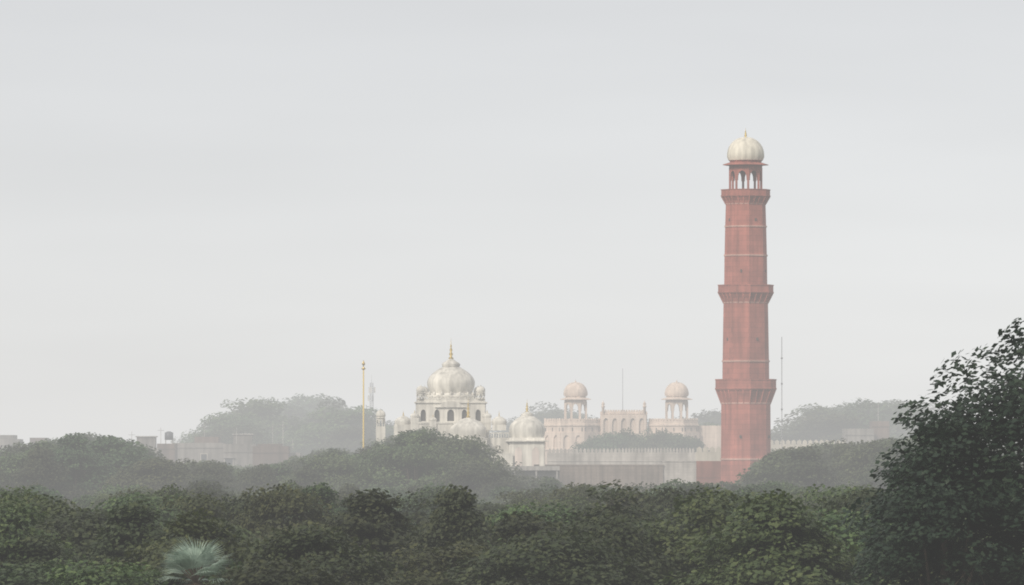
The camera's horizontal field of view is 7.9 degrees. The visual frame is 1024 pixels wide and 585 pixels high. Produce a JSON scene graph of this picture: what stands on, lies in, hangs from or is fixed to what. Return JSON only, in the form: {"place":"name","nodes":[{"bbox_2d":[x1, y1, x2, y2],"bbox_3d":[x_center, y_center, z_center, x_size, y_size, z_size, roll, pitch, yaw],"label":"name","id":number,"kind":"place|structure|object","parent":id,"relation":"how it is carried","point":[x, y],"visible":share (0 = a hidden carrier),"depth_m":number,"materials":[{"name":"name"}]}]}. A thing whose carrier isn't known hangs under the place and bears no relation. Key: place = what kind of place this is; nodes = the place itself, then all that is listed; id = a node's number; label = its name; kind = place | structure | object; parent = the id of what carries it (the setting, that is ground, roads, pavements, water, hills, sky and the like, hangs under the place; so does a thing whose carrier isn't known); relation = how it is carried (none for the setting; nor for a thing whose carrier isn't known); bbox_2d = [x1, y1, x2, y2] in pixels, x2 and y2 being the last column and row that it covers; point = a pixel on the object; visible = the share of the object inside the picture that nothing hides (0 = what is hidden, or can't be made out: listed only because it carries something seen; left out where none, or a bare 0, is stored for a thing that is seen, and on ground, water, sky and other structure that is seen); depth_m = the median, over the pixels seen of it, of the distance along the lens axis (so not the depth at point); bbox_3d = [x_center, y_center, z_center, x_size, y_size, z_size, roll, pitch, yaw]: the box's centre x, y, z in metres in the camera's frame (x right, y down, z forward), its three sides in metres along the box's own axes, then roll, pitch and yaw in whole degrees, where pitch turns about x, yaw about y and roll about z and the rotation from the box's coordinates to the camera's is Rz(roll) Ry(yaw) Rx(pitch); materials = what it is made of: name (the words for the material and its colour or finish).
{"place":"outdoors","nodes":[
{"label":"outdoors","id":0,"kind":"place"},
{"bbox_2d":[0,405,889,467],"bbox_3d":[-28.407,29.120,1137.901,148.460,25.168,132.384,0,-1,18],"label":"town houses","id":1,"kind":"structure","parent":0,"point":[242,450],"depth_m":1121.92,"materials":[{"name":"brick"}]},
{"bbox_2d":[0,0,1023,447],"label":"sky","id":2,"kind":"structure","parent":0,"point":[204,204],"materials":[{"name":"grey"}]},
{"label":"ground","id":3,"kind":"structure","parent":0,"visible":0},
{"bbox_2d":[0,561,77,584],"bbox_3d":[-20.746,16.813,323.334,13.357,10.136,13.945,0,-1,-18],"label":"park tree","id":4,"kind":"object","parent":3,"relation":"on","point":[29,576],"visible":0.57,"depth_m":323.41,"materials":[{"name":"green plant"}]},
{"bbox_2d":[0,449,79,487],"bbox_3d":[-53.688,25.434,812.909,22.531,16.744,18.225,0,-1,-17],"label":"tree","id":5,"kind":"object","parent":3,"relation":"on","point":[16,458],"visible":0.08,"depth_m":811.61,"materials":[{"name":"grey plant"}]},
{"bbox_2d":[0,534,80,579],"bbox_3d":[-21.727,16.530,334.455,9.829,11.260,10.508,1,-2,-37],"label":"park tree","id":6,"kind":"object","parent":3,"relation":"on","point":[37,544],"visible":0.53,"depth_m":334.58,"materials":[{"name":"green plant"}]},
{"bbox_2d":[0,493,81,559],"bbox_3d":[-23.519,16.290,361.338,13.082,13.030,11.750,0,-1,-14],"label":"park tree","id":7,"kind":"object","parent":3,"relation":"on","point":[48,507],"visible":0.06,"depth_m":361.02,"materials":[{"name":"green plant"}]},
{"bbox_2d":[2,446,83,501],"bbox_3d":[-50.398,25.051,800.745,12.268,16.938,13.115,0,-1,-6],"label":"tree","id":8,"kind":"object","parent":3,"relation":"on","point":[38,466],"visible":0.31,"depth_m":799.11,"materials":[{"name":"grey plant"}]},
{"bbox_2d":[0,497,88,583],"bbox_3d":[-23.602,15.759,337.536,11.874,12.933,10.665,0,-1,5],"label":"park tree","id":9,"kind":"object","parent":3,"relation":"on","point":[9,516],"visible":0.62,"depth_m":336.60,"materials":[{"name":"green plant"}]},
{"bbox_2d":[0,485,96,530],"bbox_3d":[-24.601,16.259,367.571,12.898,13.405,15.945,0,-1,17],"label":"park tree","id":10,"kind":"object","parent":3,"relation":"on","point":[15,492],"visible":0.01,"depth_m":366.91,"materials":[{"name":"green plant"}]},
{"bbox_2d":[24,432,116,495],"bbox_3d":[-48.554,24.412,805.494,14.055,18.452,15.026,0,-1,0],"label":"tree","id":11,"kind":"object","parent":3,"relation":"on","point":[74,451],"visible":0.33,"depth_m":805.16,"materials":[{"name":"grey plant"}]},
{"bbox_2d":[10,508,137,567],"bbox_3d":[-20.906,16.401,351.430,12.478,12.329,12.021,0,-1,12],"label":"park tree","id":12,"kind":"object","parent":3,"relation":"on","point":[82,535],"visible":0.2,"depth_m":349.89,"materials":[{"name":"green plant"}]},
{"bbox_2d":[72,494,118,507],"bbox_3d":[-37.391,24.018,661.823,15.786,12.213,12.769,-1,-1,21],"label":"park tree","id":13,"kind":"object","parent":3,"relation":"on","point":[85,503],"visible":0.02,"depth_m":661.62,"materials":[{"name":"green plant"}]},
{"bbox_2d":[44,558,168,584],"bbox_3d":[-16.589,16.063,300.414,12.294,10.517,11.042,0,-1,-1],"label":"bush","id":14,"kind":"object","parent":3,"relation":"on","point":[94,576],"visible":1,"depth_m":299.63,"materials":[{"name":"green plant"}]},
{"bbox_2d":[59,435,172,495],"bbox_3d":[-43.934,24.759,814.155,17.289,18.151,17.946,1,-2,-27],"label":"tree","id":15,"kind":"object","parent":3,"relation":"on","point":[123,454],"visible":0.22,"depth_m":812.50,"materials":[{"name":"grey plant"}]},
{"bbox_2d":[83,499,178,572],"bbox_3d":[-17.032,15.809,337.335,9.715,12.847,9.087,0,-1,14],"label":"park tree","id":16,"kind":"object","parent":3,"relation":"on","point":[121,533],"visible":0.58,"depth_m":337.31,"materials":[{"name":"green plant"}]},
{"bbox_2d":[61,457,201,501],"bbox_3d":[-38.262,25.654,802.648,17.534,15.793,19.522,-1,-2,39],"label":"tree","id":17,"kind":"object","parent":3,"relation":"on","point":[153,467],"visible":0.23,"depth_m":800.63,"materials":[{"name":"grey plant"}]},
{"bbox_2d":[80,491,192,536],"bbox_3d":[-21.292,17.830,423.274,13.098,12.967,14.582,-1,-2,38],"label":"park tree","id":18,"kind":"object","parent":3,"relation":"on","point":[109,506],"visible":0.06,"depth_m":422.32,"materials":[{"name":"green plant"}]},
{"bbox_2d":[138,565,192,584],"bbox_3d":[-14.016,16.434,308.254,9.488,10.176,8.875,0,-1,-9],"label":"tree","id":19,"kind":"object","parent":3,"relation":"on","point":[177,581],"visible":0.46,"depth_m":308.30,"materials":[{"name":"green plant"}]},
{"bbox_2d":[79,508,257,583],"bbox_3d":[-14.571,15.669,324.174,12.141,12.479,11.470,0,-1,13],"label":"park tree","id":20,"kind":"object","parent":3,"relation":"on","point":[194,526],"visible":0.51,"depth_m":324.52,"materials":[{"name":"green plant"}]},
{"bbox_2d":[148,483,197,510],"bbox_3d":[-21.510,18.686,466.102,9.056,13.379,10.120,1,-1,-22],"label":"park tree","id":21,"kind":"object","parent":3,"relation":"on","point":[160,494],"visible":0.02,"depth_m":465.65,"materials":[{"name":"green plant"}]},
{"bbox_2d":[154,536,233,584],"bbox_3d":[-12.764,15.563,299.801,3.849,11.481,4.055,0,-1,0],"label":"fan palm","id":22,"kind":"object","parent":3,"relation":"on","point":[190,558],"visible":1,"depth_m":299.49,"materials":[{"name":"green plant"}]},
{"bbox_2d":[168,487,230,504],"bbox_3d":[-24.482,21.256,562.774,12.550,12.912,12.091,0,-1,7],"label":"park tree","id":23,"kind":"object","parent":3,"relation":"on","point":[208,492],"visible":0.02,"depth_m":562.22,"materials":[{"name":"green plant"}]},
{"bbox_2d":[182,480,236,502],"bbox_3d":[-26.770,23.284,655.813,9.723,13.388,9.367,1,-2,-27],"label":"park tree","id":24,"kind":"object","parent":3,"relation":"on","point":[204,484],"visible":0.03,"depth_m":655.53,"materials":[{"name":"green plant"}]},
{"bbox_2d":[156,521,267,556],"bbox_3d":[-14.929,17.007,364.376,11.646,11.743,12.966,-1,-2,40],"label":"park tree","id":25,"kind":"object","parent":3,"relation":"on","point":[245,535],"visible":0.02,"depth_m":363.46,"materials":[{"name":"green plant"}]},
{"bbox_2d":[159,491,265,535],"bbox_3d":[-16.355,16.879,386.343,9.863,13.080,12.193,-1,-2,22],"label":"park tree","id":26,"kind":"object","parent":3,"relation":"on","point":[195,505],"visible":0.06,"depth_m":385.95,"materials":[{"name":"green plant"}]},
{"bbox_2d":[188,459,236,486],"bbox_3d":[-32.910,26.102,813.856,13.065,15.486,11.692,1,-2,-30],"label":"tree","id":27,"kind":"object","parent":3,"relation":"on","point":[196,471],"visible":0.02,"depth_m":813.45,"materials":[{"name":"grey plant"}]},
{"bbox_2d":[179,460,248,494],"bbox_3d":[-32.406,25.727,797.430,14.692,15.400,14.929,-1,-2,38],"label":"tree","id":28,"kind":"object","parent":3,"relation":"on","point":[224,480],"visible":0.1,"depth_m":795.34,"materials":[{"name":"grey plant"}]},
{"bbox_2d":[186,518,257,575],"bbox_3d":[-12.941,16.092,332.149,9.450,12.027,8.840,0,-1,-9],"label":"park tree","id":29,"kind":"object","parent":3,"relation":"on","point":[231,527],"visible":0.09,"depth_m":332.21,"materials":[{"name":"green plant"}]},
{"bbox_2d":[198,558,245,584],"bbox_3d":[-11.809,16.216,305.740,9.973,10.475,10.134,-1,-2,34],"label":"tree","id":30,"kind":"object","parent":3,"relation":"on","point":[230,564],"visible":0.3,"depth_m":306.85,"materials":[{"name":"green plant"}]},
{"bbox_2d":[173,411,305,451],"bbox_3d":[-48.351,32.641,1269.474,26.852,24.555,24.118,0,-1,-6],"label":"tree","id":31,"kind":"object","parent":3,"relation":"on","point":[231,420],"visible":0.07,"depth_m":1267.96,"materials":[{"name":"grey plant"}]},
{"bbox_2d":[191,424,291,451],"bbox_3d":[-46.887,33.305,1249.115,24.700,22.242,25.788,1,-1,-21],"label":"tree","id":32,"kind":"object","parent":3,"relation":"on","point":[223,433],"visible":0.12,"depth_m":1246.02,"materials":[{"name":"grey plant"}]},
{"bbox_2d":[184,396,312,441],"bbox_3d":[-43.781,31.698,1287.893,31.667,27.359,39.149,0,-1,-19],"label":"tree","id":33,"kind":"object","parent":3,"relation":"on","point":[282,424],"visible":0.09,"depth_m":1285.88,"materials":[{"name":"grey plant"}]},
{"bbox_2d":[204,494,296,527],"bbox_3d":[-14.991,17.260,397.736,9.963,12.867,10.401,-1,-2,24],"label":"park tree","id":34,"kind":"object","parent":3,"relation":"on","point":[233,508],"visible":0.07,"depth_m":397.88,"materials":[{"name":"green plant"}]},
{"bbox_2d":[231,464,287,492],"bbox_3d":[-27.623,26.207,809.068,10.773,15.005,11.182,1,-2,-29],"label":"tree","id":35,"kind":"object","parent":3,"relation":"on","point":[259,476],"visible":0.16,"depth_m":807.12,"materials":[{"name":"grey plant"}]},
{"bbox_2d":[265,463,294,489],"bbox_3d":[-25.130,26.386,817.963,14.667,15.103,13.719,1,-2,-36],"label":"tree","id":36,"kind":"object","parent":3,"relation":"on","point":[280,470],"visible":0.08,"depth_m":817.58,"materials":[{"name":"green plant"}]},
{"bbox_2d":[201,557,363,584],"bbox_3d":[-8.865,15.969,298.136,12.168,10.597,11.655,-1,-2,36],"label":"bush","id":37,"kind":"object","parent":3,"relation":"on","point":[280,575],"visible":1,"depth_m":297.88,"materials":[{"name":"green plant"}]},
{"bbox_2d":[225,483,341,544],"bbox_3d":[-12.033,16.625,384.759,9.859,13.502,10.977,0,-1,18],"label":"park tree","id":38,"kind":"object","parent":3,"relation":"on","point":[280,504],"visible":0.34,"depth_m":384.03,"materials":[{"name":"green plant"}]},
{"bbox_2d":[275,403,307,423],"bbox_3d":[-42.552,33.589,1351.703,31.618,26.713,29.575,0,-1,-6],"label":"tree","id":39,"kind":"object","parent":3,"relation":"on","point":[299,412],"visible":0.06,"depth_m":1349.08,"materials":[{"name":"green plant"}]},
{"bbox_2d":[285,466,325,487],"bbox_3d":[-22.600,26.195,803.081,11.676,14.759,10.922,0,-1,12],"label":"tree","id":40,"kind":"object","parent":3,"relation":"on","point":[306,476],"visible":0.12,"depth_m":801.87,"materials":[{"name":"green plant"}]},
{"bbox_2d":[267,393,347,414],"bbox_3d":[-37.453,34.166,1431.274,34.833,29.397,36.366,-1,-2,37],"label":"tree","id":41,"kind":"object","parent":3,"relation":"on","point":[308,404],"visible":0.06,"depth_m":1427.23,"materials":[{"name":"green plant"}]},
{"bbox_2d":[220,525,414,584],"bbox_3d":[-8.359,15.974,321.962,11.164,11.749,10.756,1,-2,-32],"label":"park tree","id":42,"kind":"object","parent":3,"relation":"on","point":[303,540],"visible":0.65,"depth_m":321.47,"materials":[{"name":"green plant"}]},
{"bbox_2d":[289,482,347,522],"bbox_3d":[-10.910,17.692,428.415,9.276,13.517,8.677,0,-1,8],"label":"park tree","id":43,"kind":"object","parent":3,"relation":"on","point":[327,494],"visible":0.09,"depth_m":428.52,"materials":[{"name":"green plant"}]},
{"bbox_2d":[273,520,369,584],"bbox_3d":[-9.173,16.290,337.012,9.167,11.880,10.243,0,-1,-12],"label":"park tree","id":44,"kind":"object","parent":3,"relation":"on","point":[322,527],"visible":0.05,"depth_m":337.02,"materials":[{"name":"green plant"}]},
{"bbox_2d":[275,453,372,494],"bbox_3d":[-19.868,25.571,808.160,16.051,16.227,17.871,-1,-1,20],"label":"tree","id":45,"kind":"object","parent":3,"relation":"on","point":[334,464],"visible":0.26,"depth_m":806.35,"materials":[{"name":"green plant"}]},
{"bbox_2d":[304,396,346,425],"bbox_3d":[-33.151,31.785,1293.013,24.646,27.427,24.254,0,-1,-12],"label":"tree","id":46,"kind":"object","parent":3,"relation":"on","point":[322,405],"visible":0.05,"depth_m":1294.69,"materials":[{"name":"green plant"}]},
{"bbox_2d":[263,405,393,455],"bbox_3d":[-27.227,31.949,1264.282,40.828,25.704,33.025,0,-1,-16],"label":"tree","id":47,"kind":"object","parent":3,"relation":"on","point":[308,438],"visible":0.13,"depth_m":1261.64,"materials":[{"name":"green plant"}]},
{"bbox_2d":[313,426,388,452],"bbox_3d":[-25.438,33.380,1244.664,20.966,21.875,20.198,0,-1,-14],"label":"tree","id":48,"kind":"object","parent":3,"relation":"on","point":[341,440],"visible":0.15,"depth_m":1243.36,"materials":[{"name":"green plant"}]},
{"bbox_2d":[324,487,430,577],"bbox_3d":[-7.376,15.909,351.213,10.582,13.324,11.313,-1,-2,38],"label":"park tree","id":49,"kind":"object","parent":3,"relation":"on","point":[371,522],"visible":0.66,"depth_m":350.49,"materials":[{"name":"green plant"}]},
{"bbox_2d":[367,431,446,488],"bbox_3d":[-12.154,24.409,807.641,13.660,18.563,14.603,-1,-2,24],"label":"tree","id":50,"kind":"object","parent":3,"relation":"on","point":[400,440],"visible":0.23,"depth_m":807.26,"materials":[{"name":"green plant"}]},
{"bbox_2d":[393,491,430,528],"bbox_3d":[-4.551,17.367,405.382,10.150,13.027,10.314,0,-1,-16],"label":"park tree","id":51,"kind":"object","parent":3,"relation":"on","point":[419,519],"visible":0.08,"depth_m":405.74,"materials":[{"name":"green plant"}]},
{"bbox_2d":[343,426,494,492],"bbox_3d":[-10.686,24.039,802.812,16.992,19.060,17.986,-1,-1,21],"label":"tree","id":52,"kind":"object","parent":3,"relation":"on","point":[405,453],"visible":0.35,"depth_m":801.58,"materials":[{"name":"green plant"}]},
{"bbox_2d":[399,487,439,517],"bbox_3d":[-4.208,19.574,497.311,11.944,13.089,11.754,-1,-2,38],"label":"park tree","id":53,"kind":"object","parent":3,"relation":"on","point":[426,495],"visible":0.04,"depth_m":497.17,"materials":[{"name":"green plant"}]},
{"bbox_2d":[345,539,531,584],"bbox_3d":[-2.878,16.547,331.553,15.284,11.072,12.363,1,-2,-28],"label":"park tree","id":54,"kind":"object","parent":3,"relation":"on","point":[430,577],"visible":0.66,"depth_m":330.57,"materials":[{"name":"green plant"}]},
{"bbox_2d":[398,484,513,583],"bbox_3d":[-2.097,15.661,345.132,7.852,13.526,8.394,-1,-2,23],"label":"park tree","id":55,"kind":"object","parent":3,"relation":"on","point":[460,519],"visible":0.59,"depth_m":344.39,"materials":[{"name":"green plant"}]},
{"bbox_2d":[404,434,511,489],"bbox_3d":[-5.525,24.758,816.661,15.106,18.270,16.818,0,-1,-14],"label":"tree","id":56,"kind":"object","parent":3,"relation":"on","point":[468,446],"visible":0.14,"depth_m":815.56,"materials":[{"name":"green plant"}]},
{"bbox_2d":[376,345,559,480],"bbox_3d":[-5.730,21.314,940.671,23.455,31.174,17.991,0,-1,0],"label":"domed building","id":57,"kind":"structure","parent":3,"relation":"on","point":[450,382],"depth_m":940.06,"materials":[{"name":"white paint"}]},
{"bbox_2d":[376,393,544,465],"bbox_3d":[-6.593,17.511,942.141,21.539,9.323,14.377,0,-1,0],"label":"samadhi arches","id":58,"kind":"structure","parent":57,"relation":"attached to","point":[526,447],"depth_m":940.66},
{"bbox_2d":[432,461,538,500],"bbox_3d":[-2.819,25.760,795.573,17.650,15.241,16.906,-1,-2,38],"label":"tree","id":59,"kind":"object","parent":3,"relation":"on","point":[497,473],"visible":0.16,"depth_m":795.38,"materials":[{"name":"green plant"}]},
{"bbox_2d":[466,502,508,515],"bbox_3d":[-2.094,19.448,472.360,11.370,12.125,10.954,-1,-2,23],"label":"park tree","id":60,"kind":"object","parent":3,"relation":"on","point":[484,509],"visible":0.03,"depth_m":471.61,"materials":[{"name":"green plant"}]},
{"bbox_2d":[476,486,525,503],"bbox_3d":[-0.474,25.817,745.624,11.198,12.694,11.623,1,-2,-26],"label":"park tree","id":61,"kind":"object","parent":3,"relation":"on","point":[497,490],"visible":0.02,"depth_m":745.62,"materials":[{"name":"green plant"}]},
{"bbox_2d":[481,444,530,487],"bbox_3d":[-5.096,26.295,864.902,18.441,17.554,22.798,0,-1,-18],"label":"tree","id":62,"kind":"object","parent":3,"relation":"on","point":[510,468],"depth_m":862.24,"materials":[{"name":"green plant"}]},
{"bbox_2d":[440,511,576,584],"bbox_3d":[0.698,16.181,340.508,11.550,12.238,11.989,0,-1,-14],"label":"park tree","id":63,"kind":"object","parent":3,"relation":"on","point":[527,523],"visible":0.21,"depth_m":340.19,"materials":[{"name":"green plant"}]},
{"bbox_2d":[495,488,553,503],"bbox_3d":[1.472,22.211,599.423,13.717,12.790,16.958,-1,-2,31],"label":"park tree","id":64,"kind":"object","parent":3,"relation":"on","point":[537,496],"visible":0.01,"depth_m":598.75,"materials":[{"name":"green plant"}]},
{"bbox_2d":[470,502,578,549],"bbox_3d":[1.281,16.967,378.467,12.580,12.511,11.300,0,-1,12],"label":"park tree","id":65,"kind":"object","parent":3,"relation":"on","point":[539,511],"visible":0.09,"depth_m":378.09,"materials":[{"name":"green plant"}]},
{"bbox_2d":[509,497,570,515],"bbox_3d":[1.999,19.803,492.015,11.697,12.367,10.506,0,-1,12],"label":"park tree","id":66,"kind":"object","parent":3,"relation":"on","point":[539,505],"visible":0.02,"depth_m":491.57,"materials":[{"name":"green plant"}]},
{"bbox_2d":[495,409,590,437],"bbox_3d":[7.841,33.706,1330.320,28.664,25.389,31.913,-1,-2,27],"label":"tree","id":67,"kind":"object","parent":3,"relation":"on","point":[551,415],"visible":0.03,"depth_m":1328.31,"materials":[{"name":"green plant"}]},
{"bbox_2d":[440,530,667,584],"bbox_3d":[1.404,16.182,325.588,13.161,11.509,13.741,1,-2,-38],"label":"park tree","id":68,"kind":"object","parent":3,"relation":"on","point":[545,552],"visible":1,"depth_m":323.56,"materials":[{"name":"green plant"}]},
{"bbox_2d":[527,482,605,507],"bbox_3d":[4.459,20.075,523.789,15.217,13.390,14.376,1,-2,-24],"label":"park tree","id":69,"kind":"object","parent":3,"relation":"on","point":[561,491],"visible":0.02,"depth_m":522.11,"materials":[{"name":"green plant"}]},
{"bbox_2d":[361,337,782,448],"bbox_3d":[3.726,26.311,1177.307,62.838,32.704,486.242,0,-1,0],"label":"poles","id":70,"kind":"object","parent":3,"relation":"on","point":[370,387],"visible":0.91,"depth_m":959.89,"materials":[{"name":"grey metal"}]},
{"bbox_2d":[551,484,601,506],"bbox_3d":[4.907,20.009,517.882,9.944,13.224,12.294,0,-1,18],"label":"park tree","id":71,"kind":"object","parent":3,"relation":"on","point":[579,493],"visible":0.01,"depth_m":517.49,"materials":[{"name":"green plant"}]},
{"bbox_2d":[557,493,610,513],"bbox_3d":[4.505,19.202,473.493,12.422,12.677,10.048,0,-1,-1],"label":"park tree","id":72,"kind":"object","parent":3,"relation":"on","point":[580,503],"visible":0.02,"depth_m":473.30,"materials":[{"name":"green plant"}]},
{"bbox_2d":[586,431,628,451],"bbox_3d":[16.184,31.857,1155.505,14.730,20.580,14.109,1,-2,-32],"label":"court tree","id":73,"kind":"object","parent":3,"relation":"on","point":[615,439],"visible":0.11,"depth_m":1153.78,"materials":[{"name":"green plant"}]},
{"bbox_2d":[538,479,680,584],"bbox_3d":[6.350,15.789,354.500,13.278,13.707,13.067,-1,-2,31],"label":"park tree","id":74,"kind":"object","parent":3,"relation":"on","point":[634,512],"visible":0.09,"depth_m":354.01,"materials":[{"name":"green plant"}]},
{"bbox_2d":[533,513,695,584],"bbox_3d":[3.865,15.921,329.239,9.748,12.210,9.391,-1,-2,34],"label":"park tree","id":75,"kind":"object","parent":3,"relation":"on","point":[619,530],"visible":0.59,"depth_m":327.93,"materials":[{"name":"green plant"}]},
{"bbox_2d":[515,368,720,465],"bbox_3d":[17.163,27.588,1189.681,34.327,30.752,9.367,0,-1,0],"label":"fort gate","id":76,"kind":"structure","parent":3,"relation":"on","point":[709,436],"depth_m":1187.68,"materials":[{"name":"grey stone"}]},
{"bbox_2d":[544,401,698,449],"bbox_3d":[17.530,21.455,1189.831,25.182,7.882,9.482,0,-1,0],"label":"fort gate arches","id":77,"kind":"structure","parent":76,"relation":"attached to","point":[573,435],"depth_m":1187.30,"materials":[{"name":"beige stone"}]},
{"bbox_2d":[591,484,658,513],"bbox_3d":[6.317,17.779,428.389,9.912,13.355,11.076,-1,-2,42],"label":"park tree","id":78,"kind":"object","parent":3,"relation":"on","point":[624,499],"visible":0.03,"depth_m":427.92,"materials":[{"name":"green plant"}]},
{"bbox_2d":[614,427,644,451],"bbox_3d":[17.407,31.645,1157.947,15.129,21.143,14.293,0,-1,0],"label":"court tree","id":79,"kind":"object","parent":3,"relation":"on","point":[634,446],"visible":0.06,"depth_m":1157.93,"materials":[{"name":"green plant"}]},
{"bbox_2d":[637,429,681,451],"bbox_3d":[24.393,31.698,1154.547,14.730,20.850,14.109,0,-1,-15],"label":"court tree","id":80,"kind":"object","parent":3,"relation":"on","point":[658,437],"visible":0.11,"depth_m":1152.99,"materials":[{"name":"green plant"}]},
{"bbox_2d":[630,486,719,530],"bbox_3d":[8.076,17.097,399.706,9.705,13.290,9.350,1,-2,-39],"label":"park tree","id":81,"kind":"object","parent":3,"relation":"on","point":[666,500],"visible":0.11,"depth_m":399.21,"materials":[{"name":"green plant"}]},
{"bbox_2d":[658,433,708,451],"bbox_3d":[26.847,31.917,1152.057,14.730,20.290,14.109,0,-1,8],"label":"court tree","id":82,"kind":"object","parent":3,"relation":"on","point":[678,441],"visible":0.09,"depth_m":1151.11,"materials":[{"name":"green plant"}]},
{"bbox_2d":[534,440,844,489],"bbox_3d":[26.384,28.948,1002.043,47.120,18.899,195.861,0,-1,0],"label":"enclosure walls","id":83,"kind":"structure","parent":3,"relation":"on","point":[596,467],"depth_m":959.50,"materials":[{"name":"beige stone"}]},
{"bbox_2d":[608,484,778,584],"bbox_3d":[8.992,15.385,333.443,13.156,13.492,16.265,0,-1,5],"label":"park tree","id":84,"kind":"object","parent":3,"relation":"on","point":[712,507],"visible":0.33,"depth_m":331.62,"materials":[{"name":"green plant"}]},
{"bbox_2d":[652,504,748,535],"bbox_3d":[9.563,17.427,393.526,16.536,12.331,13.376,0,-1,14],"label":"park tree","id":85,"kind":"object","parent":3,"relation":"on","point":[670,514],"visible":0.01,"depth_m":393.27,"materials":[{"name":"green plant"}]},
{"bbox_2d":[677,481,727,497],"bbox_3d":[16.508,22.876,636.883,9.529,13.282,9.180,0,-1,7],"label":"park tree","id":86,"kind":"object","parent":3,"relation":"on","point":[689,486],"visible":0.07,"depth_m":636.85,"materials":[{"name":"green plant"}]},
{"bbox_2d":[690,408,779,435],"bbox_3d":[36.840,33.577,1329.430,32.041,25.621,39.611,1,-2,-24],"label":"tree","id":87,"kind":"object","parent":3,"relation":"on","point":[714,418],"visible":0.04,"depth_m":1328.90,"materials":[{"name":"grey plant"}]},
{"bbox_2d":[715,129,776,486],"bbox_3d":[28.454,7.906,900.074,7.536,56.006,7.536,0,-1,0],"label":"minaret","id":88,"kind":"object","parent":3,"relation":"on","point":[745,387],"visible":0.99,"depth_m":898.03,"materials":[{"name":"red stone"}]},
{"bbox_2d":[730,167,761,180],"bbox_3d":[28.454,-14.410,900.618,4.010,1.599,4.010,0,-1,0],"label":"arches","id":89,"kind":"structure","parent":88,"relation":"attached to","point":[740,170],"depth_m":899.49,"materials":[{"name":"red stone"}]},
{"bbox_2d":[654,488,866,584],"bbox_3d":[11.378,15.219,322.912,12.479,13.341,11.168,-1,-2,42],"label":"park tree","id":90,"kind":"object","parent":3,"relation":"on","point":[784,528],"visible":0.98,"depth_m":321.79,"materials":[{"name":"green plant"}]},
{"bbox_2d":[736,448,827,490],"bbox_3d":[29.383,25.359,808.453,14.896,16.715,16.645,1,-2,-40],"label":"tree","id":91,"kind":"object","parent":3,"relation":"on","point":[773,458],"visible":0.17,"depth_m":807.31,"materials":[{"name":"green plant"}]},
{"bbox_2d":[769,445,853,491],"bbox_3d":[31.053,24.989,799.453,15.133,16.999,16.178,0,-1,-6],"label":"tree","id":92,"kind":"object","parent":3,"relation":"on","point":[800,467],"visible":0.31,"depth_m":799.49,"materials":[{"name":"green plant"}]},
{"bbox_2d":[771,411,894,443],"bbox_3d":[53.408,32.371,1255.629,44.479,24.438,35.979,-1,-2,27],"label":"tree","id":93,"kind":"object","parent":3,"relation":"on","point":[829,424],"visible":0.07,"depth_m":1254.56,"materials":[{"name":"green plant"}]},
{"bbox_2d":[796,482,870,515],"bbox_3d":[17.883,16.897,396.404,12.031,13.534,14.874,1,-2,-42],"label":"park tree","id":94,"kind":"object","parent":3,"relation":"on","point":[828,494],"visible":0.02,"depth_m":395.97,"materials":[{"name":"green plant"}]},
{"bbox_2d":[763,507,907,584],"bbox_3d":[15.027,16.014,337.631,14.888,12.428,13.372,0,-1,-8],"label":"park tree","id":95,"kind":"object","parent":3,"relation":"on","point":[850,536],"visible":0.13,"depth_m":336.22,"materials":[{"name":"green plant"}]},
{"bbox_2d":[774,403,902,442],"bbox_3d":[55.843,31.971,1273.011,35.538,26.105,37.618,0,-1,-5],"label":"tree","id":96,"kind":"object","parent":3,"relation":"on","point":[820,410],"visible":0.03,"depth_m":1272.25,"materials":[{"name":"green plant"}]},
{"bbox_2d":[820,440,886,480],"bbox_3d":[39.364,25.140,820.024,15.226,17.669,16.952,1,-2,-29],"label":"tree","id":97,"kind":"object","parent":3,"relation":"on","point":[842,448],"visible":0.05,"depth_m":818.97,"materials":[{"name":"green plant"}]},
{"bbox_2d":[772,399,935,438],"bbox_3d":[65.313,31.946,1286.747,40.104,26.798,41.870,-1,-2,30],"label":"tree","id":98,"kind":"object","parent":3,"relation":"on","point":[885,408],"visible":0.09,"depth_m":1281.25,"materials":[{"name":"green plant"}]},
{"bbox_2d":[807,398,903,439],"bbox_3d":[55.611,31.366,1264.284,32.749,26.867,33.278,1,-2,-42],"label":"tree","id":99,"kind":"object","parent":3,"relation":"on","point":[865,420],"visible":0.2,"depth_m":1261.50,"materials":[{"name":"green plant"}]},
{"bbox_2d":[827,439,887,488],"bbox_3d":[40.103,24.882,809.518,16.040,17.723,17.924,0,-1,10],"label":"tree","id":100,"kind":"object","parent":3,"relation":"on","point":[865,453],"visible":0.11,"depth_m":808.12,"materials":[{"name":"green plant"}]},
{"bbox_2d":[811,487,910,584],"bbox_3d":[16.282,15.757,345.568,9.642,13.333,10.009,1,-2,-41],"label":"park tree","id":101,"kind":"object","parent":3,"relation":"on","point":[862,494],"visible":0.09,"depth_m":344.73,"materials":[{"name":"green plant"}]},
{"bbox_2d":[854,437,917,491],"bbox_3d":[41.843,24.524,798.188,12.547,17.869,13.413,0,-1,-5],"label":"tree","id":102,"kind":"object","parent":3,"relation":"on","point":[884,447],"visible":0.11,"depth_m":796.88,"materials":[{"name":"green plant"}]},
{"bbox_2d":[838,412,1023,584],"bbox_3d":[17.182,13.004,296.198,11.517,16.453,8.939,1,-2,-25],"label":"tree","id":103,"kind":"object","parent":3,"relation":"on","point":[922,530],"visible":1,"depth_m":294.55,"materials":[{"name":"green plant"}]},
{"bbox_2d":[839,317,1023,584],"bbox_3d":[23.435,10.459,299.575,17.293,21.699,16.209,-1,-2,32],"label":"tree","id":104,"kind":"object","parent":3,"relation":"on","point":[1007,431],"visible":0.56,"depth_m":297.16,"materials":[{"name":"green plant"}]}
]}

